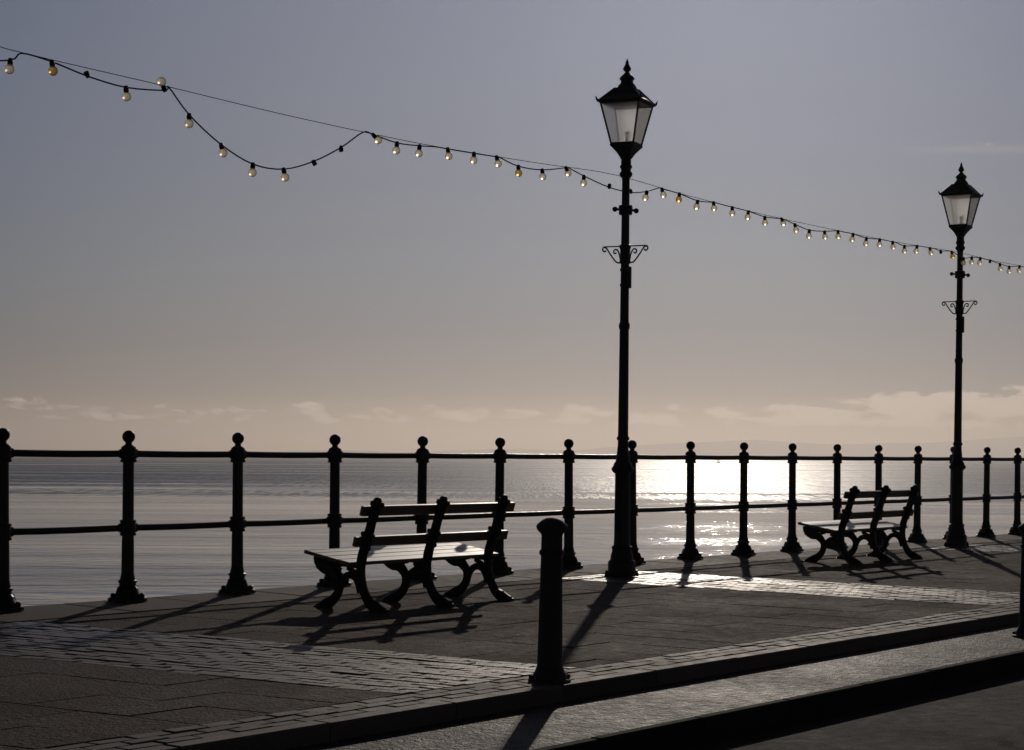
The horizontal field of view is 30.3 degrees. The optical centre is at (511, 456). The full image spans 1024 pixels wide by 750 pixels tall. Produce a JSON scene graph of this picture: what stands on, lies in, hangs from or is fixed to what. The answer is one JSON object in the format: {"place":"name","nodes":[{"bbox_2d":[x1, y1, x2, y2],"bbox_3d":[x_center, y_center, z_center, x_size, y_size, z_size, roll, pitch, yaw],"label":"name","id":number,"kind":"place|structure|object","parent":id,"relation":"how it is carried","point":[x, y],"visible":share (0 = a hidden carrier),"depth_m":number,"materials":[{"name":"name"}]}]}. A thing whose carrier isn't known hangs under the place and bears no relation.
{"place":"outdoors","nodes":[
{"label":"outdoors","id":0,"kind":"place"},
{"bbox_2d":[0,540,1021,749],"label":"pavement","id":1,"kind":"structure","parent":0,"point":[47,704],"depth_m":12.75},
{"bbox_2d":[304,495,514,612],"bbox_3d":[-0.709,0.715,14.475,0.697,0.841,1.842,0,0,37],"label":"park bench","id":2,"kind":"object","parent":1,"relation":"on","point":[369,547],"visible":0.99,"depth_m":14.32,"materials":[{"name":"black paint"}]},
{"bbox_2d":[0,544,1020,694],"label":"brick paving bands","id":3,"kind":"object","parent":1,"relation":"on","point":[357,669],"visible":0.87,"depth_m":11.03,"materials":[{"name":"brick"}]},
{"bbox_2d":[595,59,657,576],"bbox_3d":[1.052,-1.305,17.690,0.465,4.852,0.454,1,0,24],"label":"street lamp","id":4,"kind":"object","parent":3,"relation":"on","point":[626,105],"visible":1,"depth_m":17.63,"materials":[{"name":"metal"}]},
{"bbox_2d":[0,46,1023,273],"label":"festoon lights","id":5,"kind":"object","parent":4,"relation":"hanging from","point":[52,63],"visible":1,"depth_m":15.28,"materials":[{"name":"black paint"}]},
{"bbox_2d":[938,162,983,546],"bbox_3d":[5.696,-1.306,24.094,0.465,4.905,0.454,1,0,30],"label":"street lamp","id":6,"kind":"object","parent":3,"relation":"on","point":[961,196],"visible":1,"depth_m":24.04,"materials":[{"name":"metal"}]},
{"bbox_2d":[798,484,922,564],"bbox_3d":[3.917,0.734,20.964,0.697,0.849,1.883,0,0,36],"label":"park bench","id":7,"kind":"object","parent":1,"relation":"on","point":[848,523],"visible":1,"depth_m":20.79,"materials":[{"name":"black paint"}]},
{"bbox_2d":[1012,523,1023,637],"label":"bollard","id":8,"kind":"object","parent":1,"relation":"on","point":[1019,633],"visible":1,"depth_m":13.72,"materials":[{"name":"metal"}]},
{"bbox_2d":[0,0,1023,451],"label":"sky","id":9,"kind":"structure","parent":0,"point":[172,295],"materials":[{"name":"grey"}]},
{"bbox_2d":[9,457,1023,605],"bbox_3d":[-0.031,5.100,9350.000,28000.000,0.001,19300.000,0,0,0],"label":"sea","id":10,"kind":"structure","parent":0,"point":[47,492],"depth_m":188.53,"materials":[{"name":"grey liquid"}]},
{"bbox_2d":[272,436,1023,457],"bbox_3d":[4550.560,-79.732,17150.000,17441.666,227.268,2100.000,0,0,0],"label":"hills","id":11,"kind":"structure","parent":0,"point":[1004,447],"depth_m":16691.81,"materials":[{"name":"grey"}]},
{"bbox_2d":[286,623,1023,749],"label":"ground","id":12,"kind":"structure","parent":0,"point":[535,727],"depth_m":10.04,"materials":[{"name":"grey concrete"}]},
{"bbox_2d":[35,603,1019,749],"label":"kerb","id":13,"kind":"structure","parent":12,"relation":"on","point":[289,729],"depth_m":9.72,"materials":[{"name":"concrete"}]},
{"bbox_2d":[528,517,570,683],"bbox_3d":[0.207,0.759,10.054,0.229,0.870,0.229,1,0,0],"label":"bollard","id":14,"kind":"object","parent":13,"relation":"on","point":[549,669],"visible":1,"depth_m":10.00,"materials":[{"name":"metal"}]},
{"bbox_2d":[676,671,1023,749],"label":"road","id":15,"kind":"structure","parent":0,"point":[987,714],"depth_m":10.06,"materials":[{"name":"grey asphalt"}]},
{"bbox_2d":[532,650,1023,749],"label":"kerb","id":16,"kind":"structure","parent":15,"relation":"on","point":[688,732],"depth_m":10.13,"materials":[{"name":"grey concrete"}]},
{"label":"promenade ground","id":17,"kind":"structure","parent":0,"visible":0},
{"bbox_2d":[0,534,1021,623],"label":"coping path","id":18,"kind":"structure","parent":17,"relation":"on","point":[66,610],"depth_m":15.65,"materials":[{"name":"grey concrete"}]},
{"bbox_2d":[0,428,1023,611],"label":"seafront railing","id":19,"kind":"object","parent":18,"relation":"on","point":[127,527],"visible":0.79,"depth_m":16.78,"materials":[{"name":"black metal"}]}
]}

